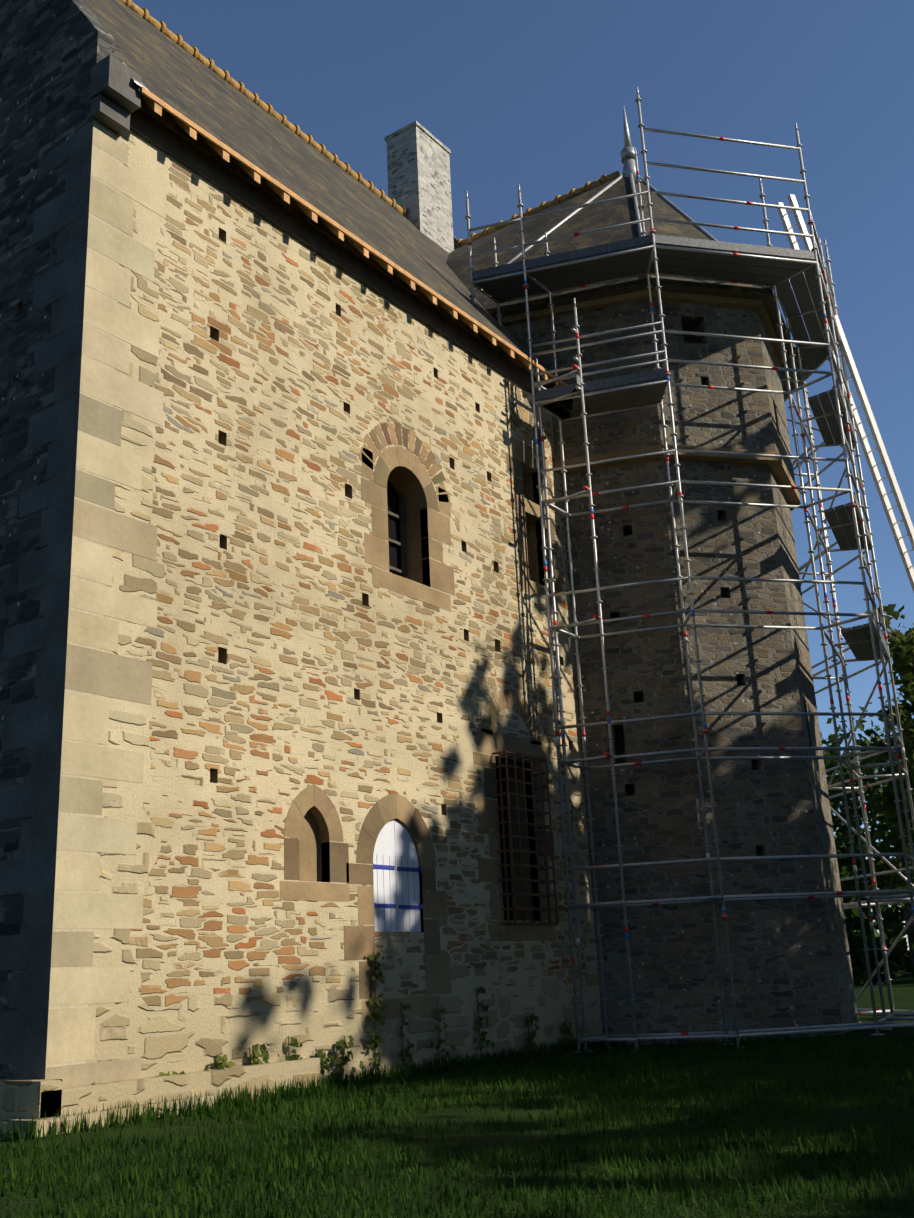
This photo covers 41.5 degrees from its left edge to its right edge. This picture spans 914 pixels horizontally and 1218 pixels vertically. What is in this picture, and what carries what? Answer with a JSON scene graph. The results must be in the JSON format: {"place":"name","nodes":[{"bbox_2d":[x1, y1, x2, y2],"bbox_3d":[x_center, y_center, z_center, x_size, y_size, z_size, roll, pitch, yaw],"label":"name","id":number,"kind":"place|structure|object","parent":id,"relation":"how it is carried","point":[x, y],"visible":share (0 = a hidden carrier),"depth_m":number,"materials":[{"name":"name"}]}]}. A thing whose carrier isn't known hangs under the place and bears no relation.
{"place":"outdoors","nodes":[
{"label":"outdoors","id":0,"kind":"place"},
{"bbox_2d":[0,970,913,1217],"bbox_3d":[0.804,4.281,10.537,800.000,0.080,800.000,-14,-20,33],"label":"ground","id":1,"kind":"structure","parent":0,"point":[902,986],"depth_m":7.94,"materials":[{"name":"green plant"}]},
{"bbox_2d":[0,1058,319,1136],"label":"plinth","id":2,"kind":"structure","parent":1,"relation":"on","point":[26,1098],"depth_m":10.31,"materials":[{"name":"stone"}]},
{"bbox_2d":[0,64,602,1081],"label":"stone wall","id":3,"kind":"structure","parent":1,"relation":"on","point":[288,650],"depth_m":13.58,"materials":[{"name":"stone"}]},
{"bbox_2d":[0,123,166,1087],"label":"quoins","id":4,"kind":"object","parent":3,"relation":"attached to","point":[52,1036],"visible":0.92,"depth_m":11.35,"materials":[{"name":"stone"}]},
{"bbox_2d":[17,122,123,1067],"bbox_3d":[-3.634,-0.346,11.496,0.382,9.800,0.402,-14,-20,33],"label":"quoin mortar","id":5,"kind":"object","parent":4,"relation":"in","point":[63,851],"visible":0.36,"depth_m":11.10,"materials":[{"name":"concrete"}]},
{"bbox_2d":[90,54,141,135],"bbox_3d":[-3.622,-5.445,12.790,0.300,0.620,0.420,-14,-20,33],"label":"corbel stone","id":6,"kind":"object","parent":3,"relation":"attached to","point":[115,95],"visible":1,"depth_m":12.70,"materials":[{"name":"stone"}]},
{"bbox_2d":[0,0,461,248],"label":"gables","id":7,"kind":"object","parent":3,"relation":"on","point":[48,48],"visible":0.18,"depth_m":13.61,"materials":[{"name":"stone"}]},
{"bbox_2d":[82,0,565,382],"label":"roof","id":8,"kind":"structure","parent":7,"relation":"on","point":[177,77],"depth_m":17.86,"materials":[{"name":"stone"}]},
{"bbox_2d":[123,62,148,90],"bbox_3d":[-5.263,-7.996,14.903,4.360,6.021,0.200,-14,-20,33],"label":"lead flashing","id":9,"kind":"object","parent":8,"relation":"attached to","point":[141,84],"visible":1,"depth_m":12.85,"materials":[{"name":"grey metal"}]},
{"bbox_2d":[120,0,407,217],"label":"ridge tiles","id":10,"kind":"object","parent":8,"relation":"on","point":[160,26],"visible":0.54,"depth_m":21.67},
{"bbox_2d":[141,93,562,386],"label":"rafter tails","id":11,"kind":"object","parent":8,"relation":"attached to","point":[191,132],"visible":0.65,"depth_m":15.44,"materials":[{"name":"brown wood"}]},
{"bbox_2d":[141,86,567,385],"bbox_3d":[-0.573,-4.525,16.598,0.025,0.068,9.580,-14,-20,33],"label":"eave edge board","id":12,"kind":"object","parent":8,"relation":"attached to","point":[226,148],"visible":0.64,"depth_m":15.16,"materials":[{"name":"brown wood"}]},
{"bbox_2d":[384,121,453,252],"bbox_3d":[-0.761,-8.241,25.672,0.860,3.930,1.260,-14,-20,33],"label":"chimney","id":13,"kind":"object","parent":8,"relation":"on","point":[418,170],"visible":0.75,"depth_m":25.54,"materials":[{"name":"stone"}]},
{"bbox_2d":[130,108,549,393],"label":"roof eave","id":14,"kind":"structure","parent":3,"relation":"attached to","point":[165,139],"depth_m":15.37,"materials":[{"name":"brown wood"}]},
{"bbox_2d":[373,820,422,931],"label":"shutters","id":15,"kind":"object","parent":3,"relation":"on","point":[398,906],"visible":0.81,"depth_m":14.24,"materials":[{"name":"paint"}]},
{"bbox_2d":[280,436,560,1021],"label":"window surrounds","id":16,"kind":"object","parent":3,"relation":"attached to","point":[359,942],"visible":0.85,"depth_m":15.36,"materials":[{"name":"beige stone"}]},
{"bbox_2d":[387,480,513,920],"bbox_3d":[-0.003,0.794,16.834,0.118,6.939,3.909,-14,-20,33],"label":"window glass","id":17,"kind":"object","parent":3,"relation":"in","point":[396,537],"visible":0.17,"depth_m":16.44,"materials":[{"name":"black glass"}]},
{"bbox_2d":[359,407,548,743],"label":"relieving arches","id":18,"kind":"structure","parent":3,"relation":"attached to","point":[439,478],"depth_m":16.64,"materials":[{"name":"stone"}]},
{"bbox_2d":[492,750,557,925],"bbox_3d":[0.931,3.132,16.426,0.234,2.282,1.064,-14,-20,33],"label":"iron grille","id":19,"kind":"object","parent":3,"relation":"attached to","point":[544,840],"visible":1,"depth_m":16.30,"materials":[{"name":"black metal"}]},
{"bbox_2d":[91,952,582,1084],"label":"wall weeds","id":20,"kind":"object","parent":1,"relation":"on","point":[565,1028],"depth_m":13.32,"materials":[{"name":"green plant"}]},
{"bbox_2d":[465,87,913,1052],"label":"scaffolding","id":21,"kind":"object","parent":1,"relation":"on","point":[779,271],"visible":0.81,"depth_m":19.02,"materials":[{"name":"metal"}]},
{"bbox_2d":[560,459,858,1044],"bbox_3d":[3.137,2.729,20.520,6.106,9.530,5.950,-14,-20,33],"label":"tower shaft","id":22,"kind":"object","parent":1,"relation":"on","point":[791,962],"visible":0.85,"depth_m":18.21,"materials":[{"name":"grey stone"}]},
{"bbox_2d":[506,299,795,485],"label":"tower","id":23,"kind":"structure","parent":22,"relation":"on","point":[706,417],"depth_m":19.91,"materials":[{"name":"stone"}]},
{"bbox_2d":[446,175,795,367],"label":"tower roof","id":24,"kind":"structure","parent":23,"relation":"on","point":[610,213],"depth_m":21.96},
{"bbox_2d":[457,171,620,244],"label":"ridge tiles","id":25,"kind":"object","parent":24,"relation":"on","point":[588,185],"visible":0.5,"depth_m":24.93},
{"bbox_2d":[620,105,636,177],"bbox_3d":[3.422,-9.294,24.156,0.440,1.900,0.418,-14,-20,33],"label":"finial","id":26,"kind":"object","parent":24,"relation":"on","point":[627,156],"visible":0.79,"depth_m":23.96,"materials":[{"name":"silver metal"}]},
{"bbox_2d":[469,173,796,349],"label":"tower hip rolls","id":27,"kind":"object","parent":24,"relation":"on","point":[687,217],"visible":0.12,"depth_m":22.56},
{"bbox_2d":[496,289,800,510],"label":"tower bands","id":28,"kind":"object","parent":23,"relation":"attached to","point":[778,467],"visible":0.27,"depth_m":20.02,"materials":[{"name":"grey stone"}]},
{"bbox_2d":[776,194,913,591],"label":"hoist ladder","id":29,"kind":"object","parent":1,"relation":"on","point":[884,457],"visible":0.62,"depth_m":22.07,"materials":[{"name":"silver metal"}]},
{"bbox_2d":[820,697,913,975],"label":"tree","id":30,"kind":"object","parent":1,"relation":"on","point":[836,805],"visible":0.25,"depth_m":59.51,"materials":[{"name":"green plant"}]},
{"bbox_2d":[836,827,913,984],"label":"hedge","id":31,"kind":"object","parent":1,"relation":"on","point":[893,924],"visible":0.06,"depth_m":69.58,"materials":[{"name":"green plant"}]},
{"bbox_2d":[850,604,913,912],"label":"tree","id":32,"kind":"object","parent":1,"relation":"on","point":[901,648],"visible":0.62,"depth_m":44.55,"materials":[{"name":"green plant"}]},
{"bbox_2d":[132,0,913,949],"label":"sky","id":33,"kind":"structure","parent":0,"point":[531,94],"materials":[{"name":"blue"}]}
]}

